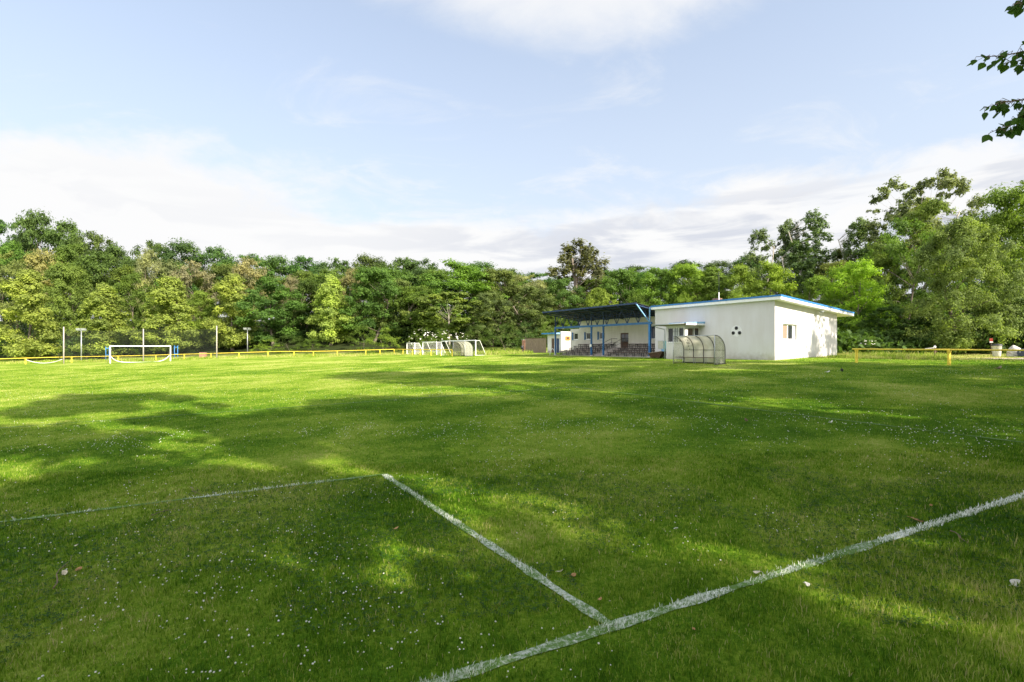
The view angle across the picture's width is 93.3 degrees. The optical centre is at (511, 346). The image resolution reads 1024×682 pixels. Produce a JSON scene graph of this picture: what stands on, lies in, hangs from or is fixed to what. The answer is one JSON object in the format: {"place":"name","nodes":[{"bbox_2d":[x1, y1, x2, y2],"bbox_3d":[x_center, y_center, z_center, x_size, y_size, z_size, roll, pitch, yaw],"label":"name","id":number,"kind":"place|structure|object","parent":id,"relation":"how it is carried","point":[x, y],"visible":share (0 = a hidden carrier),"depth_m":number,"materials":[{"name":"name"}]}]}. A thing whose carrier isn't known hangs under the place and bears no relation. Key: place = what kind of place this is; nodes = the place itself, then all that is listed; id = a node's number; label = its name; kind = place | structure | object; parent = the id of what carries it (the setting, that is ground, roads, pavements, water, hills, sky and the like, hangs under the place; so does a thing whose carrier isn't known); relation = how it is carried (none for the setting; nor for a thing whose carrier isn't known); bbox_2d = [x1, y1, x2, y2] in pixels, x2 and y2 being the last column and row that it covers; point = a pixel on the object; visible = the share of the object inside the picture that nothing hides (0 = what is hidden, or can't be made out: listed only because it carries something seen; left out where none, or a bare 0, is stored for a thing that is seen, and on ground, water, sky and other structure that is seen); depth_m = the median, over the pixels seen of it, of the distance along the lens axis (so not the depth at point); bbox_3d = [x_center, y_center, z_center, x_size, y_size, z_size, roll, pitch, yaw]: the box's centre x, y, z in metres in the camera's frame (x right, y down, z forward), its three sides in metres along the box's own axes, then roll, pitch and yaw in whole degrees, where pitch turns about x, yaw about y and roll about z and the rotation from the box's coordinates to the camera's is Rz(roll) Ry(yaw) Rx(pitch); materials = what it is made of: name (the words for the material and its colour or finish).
{"place":"outdoors","nodes":[
{"label":"outdoors","id":0,"kind":"place"},
{"bbox_2d":[0,288,1023,681],"bbox_3d":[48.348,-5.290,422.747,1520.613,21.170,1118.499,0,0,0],"label":"ground","id":1,"kind":"structure","parent":0,"point":[496,454],"depth_m":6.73,"materials":[{"name":"green plant"}]},
{"bbox_2d":[0,250,47,328],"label":"oak tree","id":2,"kind":"object","parent":1,"relation":"on","point":[11,270],"visible":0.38,"depth_m":102.98,"materials":[{"name":"green plant"}]},
{"bbox_2d":[0,240,50,336],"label":"oak tree","id":3,"kind":"object","parent":1,"relation":"on","point":[5,248],"visible":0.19,"depth_m":110.47,"materials":[{"name":"green plant"}]},
{"bbox_2d":[0,268,64,360],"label":"linden tree","id":4,"kind":"object","parent":1,"relation":"on","point":[20,289],"visible":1,"depth_m":85.37,"materials":[{"name":"green plant"}]},
{"bbox_2d":[6,208,61,331],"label":"oak tree","id":5,"kind":"object","parent":1,"relation":"on","point":[32,225],"visible":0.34,"depth_m":120.45,"materials":[{"name":"green plant"}]},
{"bbox_2d":[8,248,67,315],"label":"oak tree","id":6,"kind":"object","parent":1,"relation":"on","point":[37,259],"visible":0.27,"depth_m":108.70,"materials":[{"name":"green plant"}]},
{"bbox_2d":[23,216,92,299],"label":"oak tree","id":7,"kind":"object","parent":1,"relation":"on","point":[63,228],"visible":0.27,"depth_m":120.85,"materials":[{"name":"green plant"}]},
{"bbox_2d":[31,260,96,346],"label":"broadleaf tree","id":8,"kind":"object","parent":1,"relation":"on","point":[61,274],"visible":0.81,"depth_m":99.73,"materials":[{"name":"green plant"}]},
{"bbox_2d":[33,242,114,336],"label":"broadleaf tree","id":9,"kind":"object","parent":1,"relation":"on","point":[68,253],"visible":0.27,"depth_m":111.68,"materials":[{"name":"green plant"}]},
{"bbox_2d":[53,230,124,305],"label":"oak tree","id":10,"kind":"object","parent":1,"relation":"on","point":[97,240],"visible":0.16,"depth_m":122.49,"materials":[{"name":"green plant"}]},
{"bbox_2d":[69,248,134,318],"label":"oak tree","id":11,"kind":"object","parent":1,"relation":"on","point":[88,264],"visible":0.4,"depth_m":113.74,"materials":[{"name":"green plant"}]},
{"bbox_2d":[66,282,138,358],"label":"linden tree","id":12,"kind":"object","parent":1,"relation":"on","point":[107,320],"visible":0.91,"depth_m":87.76,"materials":[{"name":"green plant"}]},
{"bbox_2d":[92,242,135,308],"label":"oak tree","id":13,"kind":"object","parent":1,"relation":"on","point":[115,251],"visible":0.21,"depth_m":125.02,"materials":[{"name":"green plant"}]},
{"bbox_2d":[100,264,162,327],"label":"broadleaf tree","id":14,"kind":"object","parent":1,"relation":"on","point":[118,274],"visible":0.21,"depth_m":115.31,"materials":[{"name":"green plant"}]},
{"bbox_2d":[111,272,158,340],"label":"broadleaf tree","id":15,"kind":"object","parent":1,"relation":"on","point":[126,286],"visible":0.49,"depth_m":99.97,"materials":[{"name":"green plant"}]},
{"bbox_2d":[63,326,216,363],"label":"ball stop net","id":16,"kind":"object","parent":1,"relation":"on","point":[122,356],"visible":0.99,"depth_m":76.53,"materials":[{"name":"metal"}]},
{"bbox_2d":[114,239,181,307],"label":"oak tree","id":17,"kind":"object","parent":1,"relation":"on","point":[136,253],"visible":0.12,"depth_m":120.69,"materials":[{"name":"green plant"}]},
{"bbox_2d":[128,247,171,320],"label":"oak tree","id":18,"kind":"object","parent":1,"relation":"on","point":[144,261],"visible":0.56,"depth_m":111.62,"materials":[{"name":"green plant"}]},
{"bbox_2d":[140,259,189,325],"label":"oak tree","id":19,"kind":"object","parent":1,"relation":"on","point":[170,266],"visible":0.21,"depth_m":114.97,"materials":[{"name":"green plant"}]},
{"bbox_2d":[129,273,205,353],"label":"linden tree","id":20,"kind":"object","parent":1,"relation":"on","point":[169,291],"visible":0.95,"depth_m":90.66,"materials":[{"name":"green plant"}]},
{"bbox_2d":[149,237,207,289],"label":"oak tree","id":21,"kind":"object","parent":1,"relation":"on","point":[181,248],"visible":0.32,"depth_m":121.91,"materials":[{"name":"green plant"}]},
{"bbox_2d":[0,474,380,521],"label":"goal area line","id":22,"kind":"object","parent":1,"relation":"on","point":[107,508],"visible":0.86,"depth_m":7.24,"materials":[{"name":"paint"}]},
{"bbox_2d":[168,260,219,330],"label":"oak tree","id":23,"kind":"object","parent":1,"relation":"on","point":[193,267],"visible":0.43,"depth_m":107.83,"materials":[{"name":"green plant"}]},
{"bbox_2d":[171,289,222,343],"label":"broadleaf tree","id":24,"kind":"object","parent":1,"relation":"on","point":[199,298],"visible":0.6,"depth_m":97.86,"materials":[{"name":"green plant"}]},
{"bbox_2d":[1,349,394,363],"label":"rail fence","id":25,"kind":"object","parent":1,"relation":"on","point":[199,353],"visible":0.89,"depth_m":79.98,"materials":[{"name":"yellow metal"}]},
{"bbox_2d":[189,244,237,312],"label":"oak tree","id":26,"kind":"object","parent":1,"relation":"on","point":[216,254],"visible":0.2,"depth_m":124.36,"materials":[{"name":"green plant"}]},
{"bbox_2d":[188,262,247,333],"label":"broadleaf tree","id":27,"kind":"object","parent":1,"relation":"on","point":[221,271],"visible":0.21,"depth_m":111.56,"materials":[{"name":"green plant"}]},
{"bbox_2d":[200,272,260,349],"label":"linden tree","id":28,"kind":"object","parent":1,"relation":"on","point":[227,289],"visible":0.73,"depth_m":93.92,"materials":[{"name":"green plant"}]},
{"bbox_2d":[229,255,281,319],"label":"oak tree","id":29,"kind":"object","parent":1,"relation":"on","point":[243,271],"visible":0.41,"depth_m":109.21,"materials":[{"name":"green plant"}]},
{"bbox_2d":[231,268,293,331],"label":"oak tree","id":30,"kind":"object","parent":1,"relation":"on","point":[267,277],"visible":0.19,"depth_m":113.42,"materials":[{"name":"green plant"}]},
{"bbox_2d":[231,278,312,345],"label":"broadleaf tree","id":31,"kind":"object","parent":1,"relation":"on","point":[271,286],"visible":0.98,"depth_m":96.37,"materials":[{"name":"green plant"}]},
{"bbox_2d":[252,255,293,311],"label":"oak tree","id":32,"kind":"object","parent":1,"relation":"on","point":[273,263],"visible":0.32,"depth_m":125.35,"materials":[{"name":"green plant"}]},
{"bbox_2d":[268,270,331,327],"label":"broadleaf tree","id":33,"kind":"object","parent":1,"relation":"on","point":[302,274],"visible":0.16,"depth_m":114.27,"materials":[{"name":"green plant"}]},
{"bbox_2d":[279,277,327,335],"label":"broadleaf tree","id":34,"kind":"object","parent":1,"relation":"on","point":[308,285],"visible":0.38,"depth_m":105.19,"materials":[{"name":"green plant"}]},
{"bbox_2d":[282,255,328,307],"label":"oak tree","id":35,"kind":"object","parent":1,"relation":"on","point":[300,265],"visible":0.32,"depth_m":126.73,"materials":[{"name":"green plant"}]},
{"bbox_2d":[304,268,350,316],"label":"oak tree","id":36,"kind":"object","parent":1,"relation":"on","point":[327,271],"visible":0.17,"depth_m":114.37,"materials":[{"name":"green plant"}]},
{"bbox_2d":[305,274,356,345],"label":"linden tree","id":37,"kind":"object","parent":1,"relation":"on","point":[329,295],"visible":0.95,"depth_m":95.40,"materials":[{"name":"green plant"}]},
{"bbox_2d":[307,257,359,300],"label":"oak tree","id":38,"kind":"object","parent":1,"relation":"on","point":[342,267],"visible":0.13,"depth_m":125.30,"materials":[{"name":"green plant"}]},
{"bbox_2d":[338,268,367,320],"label":"oak tree","id":39,"kind":"object","parent":1,"relation":"on","point":[348,279],"visible":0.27,"depth_m":108.62,"materials":[{"name":"green plant"}]},
{"bbox_2d":[345,324,378,352],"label":"shrub","id":40,"kind":"object","parent":1,"relation":"on","point":[366,340],"visible":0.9,"depth_m":89.42,"materials":[{"name":"green plant"}]},
{"bbox_2d":[340,252,392,303],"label":"oak tree","id":41,"kind":"object","parent":1,"relation":"on","point":[367,261],"visible":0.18,"depth_m":126.18,"materials":[{"name":"green plant"}]},
{"bbox_2d":[335,265,404,341],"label":"broadleaf tree","id":42,"kind":"object","parent":1,"relation":"on","point":[366,275],"visible":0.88,"depth_m":96.91,"materials":[{"name":"green plant"}]},
{"bbox_2d":[363,326,402,353],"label":"shrub","id":43,"kind":"object","parent":1,"relation":"on","point":[385,337],"visible":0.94,"depth_m":87.93,"materials":[{"name":"green plant"}]},
{"bbox_2d":[362,278,423,338],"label":"broadleaf tree","id":44,"kind":"object","parent":1,"relation":"on","point":[400,282],"visible":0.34,"depth_m":99.39,"materials":[{"name":"green plant"}]},
{"bbox_2d":[370,265,419,324],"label":"oak tree","id":45,"kind":"object","parent":1,"relation":"on","point":[400,274],"visible":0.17,"depth_m":114.88,"materials":[{"name":"green plant"}]},
{"bbox_2d":[375,256,422,308],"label":"oak tree","id":46,"kind":"object","parent":1,"relation":"on","point":[396,263],"visible":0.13,"depth_m":125.48,"materials":[{"name":"green plant"}]},
{"bbox_2d":[389,284,442,341],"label":"broadleaf tree","id":47,"kind":"object","parent":1,"relation":"on","point":[413,292],"visible":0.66,"depth_m":97.14,"materials":[{"name":"green plant"}]},
{"bbox_2d":[401,258,448,309],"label":"oak tree","id":48,"kind":"object","parent":1,"relation":"on","point":[413,281],"visible":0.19,"depth_m":121.52,"materials":[{"name":"green plant"}]},
{"bbox_2d":[414,291,491,347],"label":"slender tree","id":49,"kind":"object","parent":1,"relation":"on","point":[433,319],"visible":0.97,"depth_m":88.40,"materials":[{"name":"green plant"}]},
{"bbox_2d":[401,257,509,334],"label":"broadleaf tree","id":50,"kind":"object","parent":1,"relation":"on","point":[464,272],"visible":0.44,"depth_m":101.76,"materials":[{"name":"green plant"}]},
{"bbox_2d":[465,290,521,348],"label":"drooping tree","id":51,"kind":"object","parent":1,"relation":"on","point":[485,297],"visible":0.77,"depth_m":90.14,"materials":[{"name":"green plant"}]},
{"bbox_2d":[467,267,525,334],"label":"broadleaf tree","id":52,"kind":"object","parent":1,"relation":"on","point":[496,276],"visible":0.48,"depth_m":102.16,"materials":[{"name":"green plant"}]},
{"bbox_2d":[381,474,613,625],"bbox_3d":[-0.700,2.175,6.049,0.146,0.075,5.390,0,0,-34],"label":"goal area line","id":53,"kind":"object","parent":1,"relation":"on","point":[585,608],"visible":0.98,"depth_m":4.93,"materials":[{"name":"paint"}]},
{"bbox_2d":[487,321,521,350],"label":"shrub","id":54,"kind":"object","parent":1,"relation":"on","point":[503,330],"visible":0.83,"depth_m":83.62,"materials":[{"name":"green plant"}]},
{"bbox_2d":[0,348,1012,363],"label":"tall grass","id":55,"kind":"structure","parent":1,"relation":"on","point":[921,356],"depth_m":75.07,"materials":[{"name":"green plant"}]},
{"bbox_2d":[1,359,1021,679],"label":"clover blossom","id":56,"kind":"object","parent":1,"relation":"on","point":[399,489],"visible":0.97,"depth_m":6.77,"materials":[{"name":"white plant"}]},
{"bbox_2d":[0,462,1023,662],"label":"clover leaf cover","id":57,"kind":"object","parent":1,"relation":"on","point":[466,604],"visible":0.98,"depth_m":5.40,"materials":[{"name":"green plant"}]},
{"bbox_2d":[0,279,1023,357],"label":"undergrowth","id":58,"kind":"object","parent":1,"relation":"on","point":[848,340],"visible":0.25,"depth_m":59.17,"materials":[{"name":"green plant"}]},
{"bbox_2d":[487,286,566,342],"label":"drooping tree","id":59,"kind":"object","parent":1,"relation":"on","point":[533,292],"visible":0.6,"depth_m":92.45,"materials":[{"name":"green plant"}]},
{"bbox_2d":[502,274,559,328],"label":"oak tree","id":60,"kind":"object","parent":1,"relation":"on","point":[539,285],"visible":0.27,"depth_m":106.22,"materials":[{"name":"green plant"}]},
{"bbox_2d":[525,338,545,352],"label":"board fence","id":61,"kind":"object","parent":1,"relation":"on","point":[538,345],"visible":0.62,"depth_m":71.81,"materials":[{"name":"brown wood"}]},
{"bbox_2d":[542,331,569,352],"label":"hut","id":62,"kind":"object","parent":1,"relation":"on","point":[562,344],"visible":0.59,"depth_m":67.72,"materials":[{"name":"paint"}]},
{"bbox_2d":[533,277,594,330],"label":"broadleaf tree","id":63,"kind":"object","parent":1,"relation":"on","point":[557,284],"visible":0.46,"depth_m":96.09,"materials":[{"name":"green plant"}]},
{"bbox_2d":[534,237,617,328],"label":"tree","id":64,"kind":"object","parent":1,"relation":"on","point":[575,268],"visible":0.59,"depth_m":109.08,"materials":[{"name":"green plant"}]},
{"bbox_2d":[542,302,654,357],"bbox_3d":[11.800,-1.303,55.300,10.980,5.807,16.800,0,0,-34],"label":"grandstand","id":65,"kind":"object","parent":1,"relation":"on","point":[622,330],"visible":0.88,"depth_m":53.90,"materials":[{"name":"blue metal"}]},
{"bbox_2d":[583,287,618,307],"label":"tree","id":66,"kind":"object","parent":1,"relation":"on","point":[604,298],"visible":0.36,"depth_m":90.89,"materials":[{"name":"green plant"}]},
{"bbox_2d":[595,267,655,305],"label":"broadleaf tree","id":67,"kind":"object","parent":1,"relation":"on","point":[625,277],"visible":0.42,"depth_m":98.56,"materials":[{"name":"green plant"}]},
{"bbox_2d":[623,266,681,305],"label":"broadleaf tree","id":68,"kind":"object","parent":1,"relation":"on","point":[650,283],"visible":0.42,"depth_m":93.87,"materials":[{"name":"green plant"}]},
{"bbox_2d":[661,263,710,304],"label":"broadleaf tree","id":69,"kind":"object","parent":1,"relation":"on","point":[684,271],"visible":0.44,"depth_m":90.73,"materials":[{"name":"green plant"}]},
{"bbox_2d":[673,335,725,364],"bbox_3d":[13.313,0.246,34.883,1.296,2.145,3.780,0,0,-34],"label":"dugout","id":70,"kind":"object","parent":1,"relation":"on","point":[704,349],"visible":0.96,"depth_m":34.90,"materials":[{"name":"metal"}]},
{"bbox_2d":[694,265,730,301],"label":"linden tree","id":71,"kind":"object","parent":1,"relation":"on","point":[713,284],"visible":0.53,"depth_m":86.65,"materials":[{"name":"green plant"}]},
{"bbox_2d":[699,259,740,294],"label":"oak tree","id":72,"kind":"object","parent":1,"relation":"on","point":[717,264],"visible":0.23,"depth_m":120.27,"materials":[{"name":"green plant"}]},
{"bbox_2d":[419,490,1023,681],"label":"goal line","id":73,"kind":"object","parent":1,"relation":"on","point":[473,669],"visible":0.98,"depth_m":4.09,"materials":[{"name":"paint"}]},
{"bbox_2d":[714,262,764,299],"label":"broadleaf tree","id":74,"kind":"object","parent":1,"relation":"on","point":[740,271],"visible":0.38,"depth_m":82.79,"materials":[{"name":"green plant"}]},
{"bbox_2d":[651,273,853,359],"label":"clubhouse","id":75,"kind":"structure","parent":1,"relation":"on","point":[776,327],"depth_m":39.67,"materials":[{"name":"white paint"}]},
{"bbox_2d":[740,228,777,293],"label":"poplar tree","id":76,"kind":"object","parent":1,"relation":"on","point":[760,236],"visible":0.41,"depth_m":99.34,"materials":[{"name":"green plant"}]},
{"bbox_2d":[732,260,802,298],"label":"broadleaf tree","id":77,"kind":"object","parent":1,"relation":"on","point":[774,272],"visible":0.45,"depth_m":78.94,"materials":[{"name":"green plant"}]},
{"bbox_2d":[770,218,809,294],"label":"poplar tree","id":78,"kind":"object","parent":1,"relation":"on","point":[784,233],"visible":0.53,"depth_m":100.28,"materials":[{"name":"green plant"}]},
{"bbox_2d":[772,238,818,299],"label":"poplar tree","id":79,"kind":"object","parent":1,"relation":"on","point":[796,246],"visible":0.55,"depth_m":91.51,"materials":[{"name":"green plant"}]},
{"bbox_2d":[578,387,1020,441],"bbox_3d":[7.172,1.788,13.610,0.138,0.095,17.500,0,0,-30],"label":"penalty area line","id":80,"kind":"object","parent":1,"relation":"on","point":[825,417],"visible":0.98,"depth_m":11.99,"materials":[{"name":"paint"}]},
{"bbox_2d":[788,207,838,294],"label":"poplar tree","id":81,"kind":"object","parent":1,"relation":"on","point":[821,222],"visible":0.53,"depth_m":97.12,"materials":[{"name":"green plant"}]},
{"bbox_2d":[795,275,847,325],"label":"broadleaf tree","id":82,"kind":"object","parent":1,"relation":"on","point":[811,286],"visible":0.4,"depth_m":73.72,"materials":[{"name":"green plant"}]},
{"bbox_2d":[815,260,854,309],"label":"broadleaf tree","id":83,"kind":"object","parent":1,"relation":"on","point":[825,266],"visible":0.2,"depth_m":83.90,"materials":[{"name":"green plant"}]},
{"bbox_2d":[838,217,872,282],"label":"poplar tree","id":84,"kind":"object","parent":1,"relation":"on","point":[857,228],"visible":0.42,"depth_m":92.24,"materials":[{"name":"green plant"}]},
{"bbox_2d":[813,258,901,337],"bbox_3d":[42.698,-4.884,60.166,8.257,12.344,8.268,0,0,13],"label":"broadleaf tree","id":85,"kind":"object","parent":1,"relation":"on","point":[861,271],"visible":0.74,"depth_m":58.97,"materials":[{"name":"green plant"}]},
{"bbox_2d":[832,242,918,325],"bbox_3d":[50.422,-7.628,66.319,9.837,14.029,10.092,0,0,-3],"label":"broadleaf tree","id":86,"kind":"object","parent":1,"relation":"on","point":[887,276],"visible":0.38,"depth_m":64.08,"materials":[{"name":"green plant"}]},
{"bbox_2d":[855,305,916,341],"bbox_3d":[43.221,-1.835,56.066,6.588,5.927,6.635,0,0,-42],"label":"bushy tree","id":87,"kind":"object","parent":1,"relation":"on","point":[896,310],"visible":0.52,"depth_m":55.45,"materials":[{"name":"green plant"}]},
{"bbox_2d":[861,176,950,294],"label":"slender tree","id":88,"kind":"object","parent":1,"relation":"on","point":[873,227],"visible":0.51,"depth_m":83.15,"materials":[{"name":"green plant"}]},
{"bbox_2d":[851,215,966,341],"bbox_3d":[50.218,-8.297,61.589,10.737,17.692,11.607,0,0,-42],"label":"bushy tree","id":89,"kind":"object","parent":1,"relation":"on","point":[901,225],"visible":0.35,"depth_m":61.59,"materials":[{"name":"green plant"}]},
{"bbox_2d":[895,315,943,352],"bbox_3d":[46.063,-1.245,54.004,4.726,4.606,5.281,0,0,-21],"label":"bushy tree","id":90,"kind":"object","parent":1,"relation":"on","point":[927,323],"visible":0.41,"depth_m":53.86,"materials":[{"name":"green plant"}]},
{"bbox_2d":[891,196,960,291],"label":"poplar tree","id":91,"kind":"object","parent":1,"relation":"on","point":[915,248],"visible":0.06,"depth_m":88.82,"materials":[{"name":"green plant"}]},
{"bbox_2d":[884,196,978,316],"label":"bushy tree","id":92,"kind":"object","parent":1,"relation":"on","point":[930,208],"visible":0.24,"depth_m":69.61,"materials":[{"name":"green plant"}]},
{"bbox_2d":[852,348,1023,364],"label":"rail fence","id":93,"kind":"object","parent":1,"relation":"on","point":[949,351],"visible":0.94,"depth_m":28.03,"materials":[{"name":"yellow metal"}]},
{"bbox_2d":[914,167,986,255],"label":"slender tree","id":94,"kind":"object","parent":1,"relation":"on","point":[948,181],"visible":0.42,"depth_m":78.40,"materials":[{"name":"green plant"}]},
{"bbox_2d":[900,213,1023,354],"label":"drooping tree","id":95,"kind":"object","parent":1,"relation":"on","point":[969,234],"visible":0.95,"depth_m":50.49,"materials":[{"name":"green plant"}]},
{"bbox_2d":[948,210,1023,306],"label":"broadleaf tree","id":96,"kind":"object","parent":1,"relation":"on","point":[1006,219],"visible":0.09,"depth_m":65.19,"materials":[{"name":"green plant"}]},
{"bbox_2d":[959,180,1023,305],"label":"broadleaf tree","id":97,"kind":"object","parent":1,"relation":"on","point":[1008,202],"visible":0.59,"depth_m":60.52,"materials":[{"name":"green plant"}]},
{"bbox_2d":[967,0,1023,142],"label":"poplar tree","id":98,"kind":"object","parent":1,"relation":"on","point":[1015,10],"visible":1,"depth_m":4.33,"materials":[{"name":"green plant"}]},
{"bbox_2d":[983,281,1023,346],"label":"bushy tree","id":99,"kind":"object","parent":1,"relation":"on","point":[1016,301],"visible":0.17,"depth_m":50.32,"materials":[{"name":"green plant"}]},
{"bbox_2d":[0,0,1023,320],"label":"sky","id":100,"kind":"structure","parent":0,"point":[658,133],"materials":[{"name":"blue"}]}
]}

